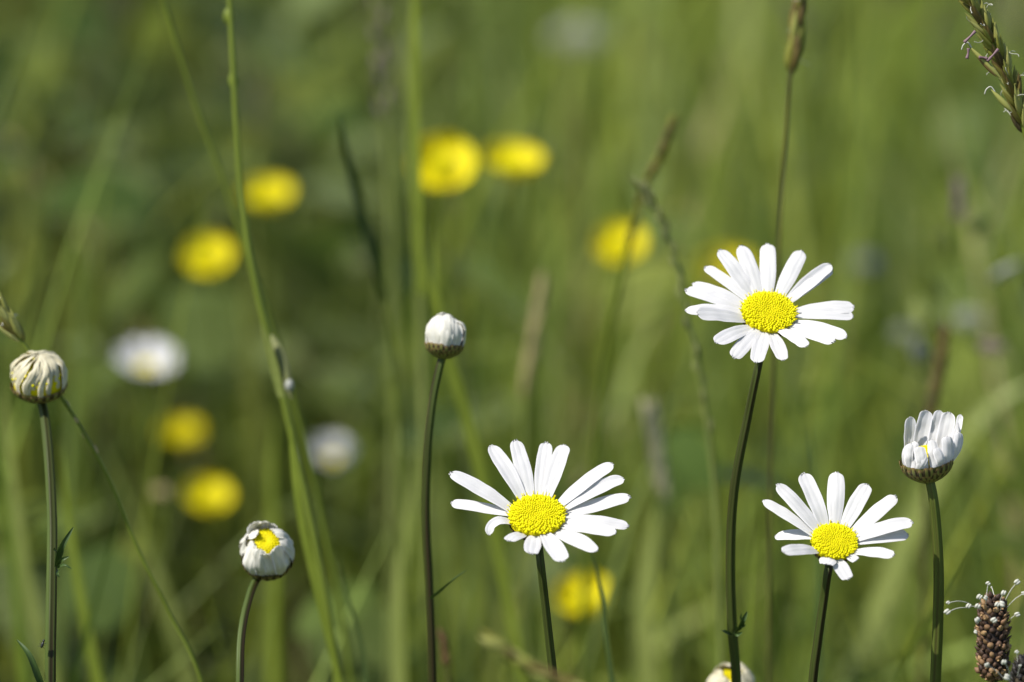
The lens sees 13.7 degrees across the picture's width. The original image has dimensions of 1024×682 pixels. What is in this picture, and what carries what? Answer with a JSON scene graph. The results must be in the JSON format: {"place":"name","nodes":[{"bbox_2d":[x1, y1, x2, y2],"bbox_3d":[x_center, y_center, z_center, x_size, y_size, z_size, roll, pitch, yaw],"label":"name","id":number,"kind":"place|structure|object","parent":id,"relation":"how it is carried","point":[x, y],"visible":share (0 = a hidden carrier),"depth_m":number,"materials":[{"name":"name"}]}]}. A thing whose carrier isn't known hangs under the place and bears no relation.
{"place":"outdoors","nodes":[
{"label":"outdoors","id":0,"kind":"place"},
{"bbox_2d":[0,0,1023,681],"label":"ground","id":1,"kind":"structure","parent":0,"point":[198,527],"depth_m":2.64,"materials":[{"name":"green plant"}]},
{"bbox_2d":[1,367,59,681],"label":"grass plant","id":2,"kind":"object","parent":1,"relation":"on","point":[34,622],"depth_m":1.41,"materials":[{"name":"green plant"}]},
{"bbox_2d":[10,350,73,681],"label":"daisy bud","id":3,"kind":"object","parent":1,"relation":"on","point":[39,379],"visible":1,"depth_m":1.15,"materials":[{"name":"beige plant"}]},
{"bbox_2d":[61,443,102,681],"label":"grass plant","id":4,"kind":"object","parent":1,"relation":"on","point":[94,666],"depth_m":1.32,"materials":[{"name":"green plant"}]},
{"bbox_2d":[0,291,203,681],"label":"grass spike","id":5,"kind":"object","parent":1,"relation":"on","point":[11,328],"depth_m":1.17,"materials":[{"name":"plant"}]},
{"bbox_2d":[114,337,178,681],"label":"oxeye daisy","id":6,"kind":"object","parent":1,"relation":"on","point":[157,356],"visible":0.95,"depth_m":1.67,"materials":[{"name":"white plant"}]},
{"bbox_2d":[102,443,192,681],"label":"grass plant","id":7,"kind":"object","parent":1,"relation":"on","point":[178,648],"depth_m":1.54,"materials":[{"name":"green plant"}]},
{"bbox_2d":[151,486,175,681],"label":"flower","id":8,"kind":"object","parent":1,"relation":"on","point":[160,492],"visible":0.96,"depth_m":1.60,"materials":[{"name":"green plant"}]},
{"bbox_2d":[158,417,202,633],"bbox_3d":[-0.149,0.171,1.908,0.019,0.291,0.060,-4,16,-15],"label":"buttercup","id":9,"kind":"object","parent":1,"relation":"on","point":[185,431],"visible":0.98,"depth_m":1.86,"materials":[{"name":"yellow plant"}]},
{"bbox_2d":[185,476,231,676],"bbox_3d":[-0.121,0.199,1.768,0.019,0.308,0.060,0,15,0],"label":"buttercup","id":10,"kind":"object","parent":1,"relation":"on","point":[206,494],"visible":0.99,"depth_m":1.71,"materials":[{"name":"yellow plant"}]},
{"bbox_2d":[181,233,248,681],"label":"buttercup","id":11,"kind":"object","parent":1,"relation":"on","point":[213,253],"visible":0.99,"depth_m":1.67,"materials":[{"name":"yellow plant"}]},
{"bbox_2d":[162,0,353,681],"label":"grass plant","id":12,"kind":"object","parent":1,"relation":"on","point":[321,516],"depth_m":1.29,"materials":[{"name":"green plant"}]},
{"bbox_2d":[236,521,294,681],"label":"daisy bud","id":13,"kind":"object","parent":1,"relation":"on","point":[267,551],"visible":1,"depth_m":1.15,"materials":[{"name":"white plant"}]},
{"bbox_2d":[266,409,278,681],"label":"grass plant","id":14,"kind":"object","parent":1,"relation":"on","point":[272,642],"depth_m":1.49,"materials":[{"name":"green plant"}]},
{"bbox_2d":[244,176,305,681],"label":"buttercup","id":15,"kind":"object","parent":1,"relation":"on","point":[267,193],"visible":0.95,"depth_m":1.78,"materials":[{"name":"yellow plant"}]},
{"bbox_2d":[224,0,342,681],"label":"grass plant","id":16,"kind":"object","parent":1,"relation":"on","point":[279,366],"depth_m":1.22,"materials":[{"name":"green plant"}]},
{"bbox_2d":[310,434,354,584],"bbox_3d":[-0.073,0.193,1.764,0.020,0.322,0.032,0,15,0],"label":"oxeye daisy","id":17,"kind":"object","parent":1,"relation":"on","point":[335,451],"visible":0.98,"depth_m":1.72,"materials":[{"name":"white plant"}]},
{"bbox_2d":[338,555,367,681],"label":"grass plant","id":18,"kind":"object","parent":1,"relation":"on","point":[364,664],"depth_m":1.23,"materials":[{"name":"green plant"}]},
{"bbox_2d":[338,111,407,681],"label":"grass plant","id":19,"kind":"object","parent":1,"relation":"on","point":[366,230],"depth_m":1.35,"materials":[{"name":"green plant"}]},
{"bbox_2d":[371,0,399,681],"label":"grass plant","id":20,"kind":"object","parent":1,"relation":"on","point":[382,67],"depth_m":1.50,"materials":[{"name":"green plant"}]},
{"bbox_2d":[392,443,414,681],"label":"grass plant","id":21,"kind":"object","parent":1,"relation":"on","point":[397,643],"depth_m":1.41,"materials":[{"name":"green plant"}]},
{"bbox_2d":[409,133,475,681],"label":"buttercup","id":22,"kind":"object","parent":1,"relation":"on","point":[447,161],"visible":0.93,"depth_m":1.55,"materials":[{"name":"yellow plant"}]},
{"bbox_2d":[421,312,465,681],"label":"daisy bud","id":23,"kind":"object","parent":1,"relation":"on","point":[445,337],"visible":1,"depth_m":1.16,"materials":[{"name":"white plant"}]},
{"bbox_2d":[438,627,450,681],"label":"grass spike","id":24,"kind":"object","parent":1,"relation":"on","point":[446,661],"depth_m":1.27,"materials":[{"name":"plant"}]},
{"bbox_2d":[408,0,526,681],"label":"grass plant","id":25,"kind":"object","parent":1,"relation":"on","point":[480,474],"depth_m":1.35,"materials":[{"name":"green plant"}]},
{"bbox_2d":[479,141,543,681],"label":"buttercup","id":26,"kind":"object","parent":1,"relation":"on","point":[511,159],"visible":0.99,"depth_m":1.64,"materials":[{"name":"yellow plant"}]},
{"bbox_2d":[478,629,579,681],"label":"grass spike","id":27,"kind":"object","parent":1,"relation":"on","point":[509,654],"depth_m":0.98,"materials":[{"name":"green plant"}]},
{"bbox_2d":[519,270,546,676],"bbox_3d":[0.007,0.192,1.526,0.010,0.448,0.004,0,15,0],"label":"grass spike","id":28,"kind":"object","parent":1,"relation":"on","point":[535,323],"depth_m":1.48,"materials":[{"name":"plant"}]},
{"bbox_2d":[449,439,631,671],"bbox_3d":[0.011,0.265,1.181,0.037,0.486,0.044,-11,19,-37],"label":"oxeye daisy","id":29,"kind":"object","parent":1,"relation":"on","point":[536,518],"visible":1,"depth_m":1.12,"materials":[{"name":"white plant"}]},
{"bbox_2d":[548,21,609,456],"bbox_3d":[0.036,0.009,2.346,0.033,0.375,0.033,13,19,39],"label":"clover","id":30,"kind":"object","parent":1,"relation":"on","point":[567,43],"visible":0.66,"depth_m":2.29,"materials":[{"name":"green plant"}]},
{"bbox_2d":[554,570,611,681],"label":"buttercup","id":31,"kind":"object","parent":1,"relation":"on","point":[567,595],"visible":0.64,"depth_m":1.51,"materials":[{"name":"yellow plant"}]},
{"bbox_2d":[582,532,614,681],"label":"grass plant","id":32,"kind":"object","parent":1,"relation":"on","point":[607,646],"depth_m":1.21,"materials":[{"name":"green plant"}]},
{"bbox_2d":[593,221,645,559],"bbox_3d":[0.042,0.152,1.734,0.021,0.417,0.049,0,15,0],"label":"buttercup","id":33,"kind":"object","parent":1,"relation":"on","point":[614,248],"visible":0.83,"depth_m":1.67,"materials":[{"name":"yellow plant"}]},
{"bbox_2d":[577,113,677,681],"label":"grass spike","id":34,"kind":"object","parent":1,"relation":"on","point":[658,158],"depth_m":1.35,"materials":[{"name":"green plant"}]},
{"bbox_2d":[633,503,657,681],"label":"grass plant","id":35,"kind":"object","parent":1,"relation":"on","point":[645,661],"depth_m":1.49,"materials":[{"name":"green plant"}]},
{"bbox_2d":[641,397,678,681],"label":"grass spike","id":36,"kind":"object","parent":1,"relation":"on","point":[652,421],"depth_m":1.44,"materials":[{"name":"green plant"}]},
{"bbox_2d":[630,175,723,664],"bbox_3d":[0.051,0.205,1.328,0.034,0.525,0.005,0,15,0],"label":"grass spike","id":37,"kind":"object","parent":1,"relation":"on","point":[646,193],"depth_m":1.27,"materials":[{"name":"green plant"}]},
{"bbox_2d":[700,247,754,640],"bbox_3d":[0.090,0.140,1.862,0.030,0.375,0.051,-5,16,-18],"label":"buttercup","id":38,"kind":"object","parent":1,"relation":"on","point":[706,259],"visible":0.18,"depth_m":1.82,"materials":[{"name":"yellow plant"}]},
{"bbox_2d":[706,662,754,681],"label":"daisy bud","id":39,"kind":"object","parent":1,"relation":"on","point":[722,672],"visible":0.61,"depth_m":1.18,"materials":[{"name":"beige plant"}]},
{"bbox_2d":[685,243,854,681],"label":"oxeye daisy","id":40,"kind":"object","parent":1,"relation":"on","point":[764,314],"visible":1,"depth_m":1.14,"materials":[{"name":"white plant"}]},
{"bbox_2d":[766,0,809,681],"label":"grass spike","id":41,"kind":"object","parent":1,"relation":"on","point":[795,46],"depth_m":1.23,"materials":[{"name":"green plant"}]},
{"bbox_2d":[809,425,821,681],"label":"grass plant","id":42,"kind":"object","parent":1,"relation":"on","point":[818,574],"depth_m":1.30,"materials":[{"name":"green plant"}]},
{"bbox_2d":[762,471,913,681],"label":"oxeye daisy","id":43,"kind":"object","parent":1,"relation":"on","point":[835,543],"visible":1,"depth_m":1.12,"materials":[{"name":"white plant"}]},
{"bbox_2d":[848,254,877,604],"bbox_3d":[0.162,0.122,1.999,0.016,0.338,0.029,0,15,0],"label":"flower","id":44,"kind":"object","parent":1,"relation":"on","point":[863,265],"visible":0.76,"depth_m":1.96,"materials":[{"name":"green plant"}]},
{"bbox_2d":[892,325,920,659],"bbox_3d":[0.166,0.158,1.851,0.012,0.345,0.027,0,15,0],"label":"flower","id":45,"kind":"object","parent":1,"relation":"on","point":[900,332],"visible":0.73,"depth_m":1.81,"materials":[{"name":"green plant"}]},
{"bbox_2d":[899,410,962,681],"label":"oxeye daisy","id":46,"kind":"object","parent":1,"relation":"on","point":[930,464],"visible":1,"depth_m":1.12,"materials":[{"name":"white plant"}]},
{"bbox_2d":[918,321,949,681],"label":"grass spike","id":47,"kind":"object","parent":1,"relation":"on","point":[936,383],"depth_m":1.37,"materials":[{"name":"green plant"}]},
{"bbox_2d":[845,384,1023,681],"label":"grass plant","id":48,"kind":"object","parent":1,"relation":"on","point":[888,581],"depth_m":1.60,"materials":[{"name":"green plant"}]},
{"bbox_2d":[910,176,1022,681],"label":"grass panicle","id":49,"kind":"object","parent":1,"relation":"on","point":[920,352],"depth_m":1.50,"materials":[{"name":"green plant"}]},
{"bbox_2d":[949,309,989,681],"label":"flower","id":50,"kind":"object","parent":1,"relation":"on","point":[964,319],"visible":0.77,"depth_m":1.73,"materials":[{"name":"green plant"}]},
{"bbox_2d":[944,579,1023,681],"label":"plantain","id":51,"kind":"object","parent":1,"relation":"on","point":[992,628],"visible":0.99,"depth_m":1.11,"materials":[{"name":"brown plant"}]},
{"bbox_2d":[958,0,1023,137],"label":"grass spike","id":52,"kind":"object","parent":1,"relation":"on","point":[983,24],"depth_m":1.13,"materials":[{"name":"green plant"}]},
{"bbox_2d":[985,650,1023,681],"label":"plantain","id":53,"kind":"object","parent":1,"relation":"on","point":[1016,673],"visible":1,"depth_m":1.10,"materials":[{"name":"white plant"}]}
]}

